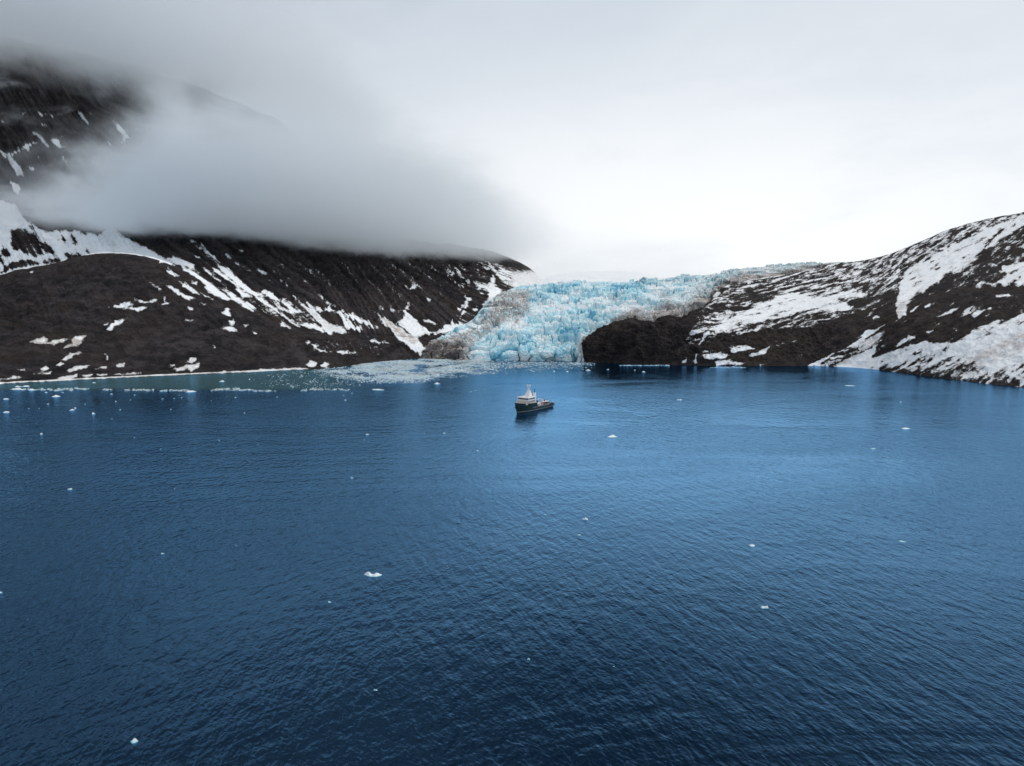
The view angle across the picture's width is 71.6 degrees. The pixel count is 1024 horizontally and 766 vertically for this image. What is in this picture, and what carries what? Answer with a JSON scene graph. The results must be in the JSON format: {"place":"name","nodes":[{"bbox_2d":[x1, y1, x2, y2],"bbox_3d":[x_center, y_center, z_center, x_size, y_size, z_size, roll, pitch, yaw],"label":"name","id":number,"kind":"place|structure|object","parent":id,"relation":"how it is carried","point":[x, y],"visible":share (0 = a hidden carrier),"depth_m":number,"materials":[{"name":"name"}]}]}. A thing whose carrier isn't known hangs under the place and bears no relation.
{"place":"outdoors","nodes":[
{"label":"outdoors","id":0,"kind":"place"},
{"bbox_2d":[0,36,547,383],"bbox_3d":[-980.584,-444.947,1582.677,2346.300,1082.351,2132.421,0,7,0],"label":"mountain","id":1,"kind":"structure","parent":0,"point":[153,223],"depth_m":1255.48,"materials":[{"name":"brown stone"}]},
{"bbox_2d":[0,358,1023,765],"bbox_3d":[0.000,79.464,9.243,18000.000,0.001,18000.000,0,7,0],"label":"water","id":2,"kind":"structure","parent":0,"point":[194,618],"depth_m":212.46,"materials":[{"name":"blue liquid"}]},
{"bbox_2d":[12,387,348,391],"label":"brash ice","id":3,"kind":"structure","parent":2,"relation":"on","point":[59,389],"depth_m":639.73,"materials":[{"name":"white ice"}]},
{"bbox_2d":[261,367,478,388],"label":"brash ice","id":4,"kind":"structure","parent":2,"relation":"on","point":[337,381],"depth_m":713.72,"materials":[{"name":"white ice"}]},
{"bbox_2d":[364,572,381,576],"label":"ice floe","id":5,"kind":"object","parent":2,"relation":"on","point":[369,574],"visible":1,"depth_m":207.24,"materials":[{"name":"white ice"}]},
{"bbox_2d":[315,358,591,383],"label":"brash ice","id":6,"kind":"structure","parent":2,"relation":"on","point":[369,370],"depth_m":827.54,"materials":[{"name":"white ice"}]},
{"bbox_2d":[515,385,553,412],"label":"expedition ship","id":7,"kind":"object","parent":2,"relation":"on","point":[527,402],"visible":0.93,"depth_m":513.46,"materials":[{"name":"paint"}]},
{"bbox_2d":[472,363,745,367],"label":"brash ice","id":8,"kind":"structure","parent":2,"relation":"on","point":[620,365],"depth_m":876.81,"materials":[{"name":"white ice"}]},
{"bbox_2d":[0,0,1023,278],"label":"sky","id":9,"kind":"structure","parent":0,"point":[663,138],"materials":[{"name":"white"}]},
{"bbox_2d":[541,271,665,283],"bbox_3d":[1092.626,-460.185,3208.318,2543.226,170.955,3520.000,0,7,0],"label":"snowfield","id":10,"kind":"structure","parent":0,"point":[611,276],"depth_m":2760.08,"materials":[{"name":"white snow"}]},
{"bbox_2d":[420,262,840,361],"bbox_3d":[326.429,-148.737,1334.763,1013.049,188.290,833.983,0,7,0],"label":"glacier","id":11,"kind":"object","parent":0,"point":[561,321],"visible":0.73,"depth_m":1074.43,"materials":[{"name":"blue ice"}]},
{"bbox_2d":[581,212,1023,386],"bbox_3d":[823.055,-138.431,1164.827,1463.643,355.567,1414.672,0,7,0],"label":"hillside","id":12,"kind":"structure","parent":0,"point":[948,304],"depth_m":910.23,"materials":[{"name":"brown stone"}]}
]}

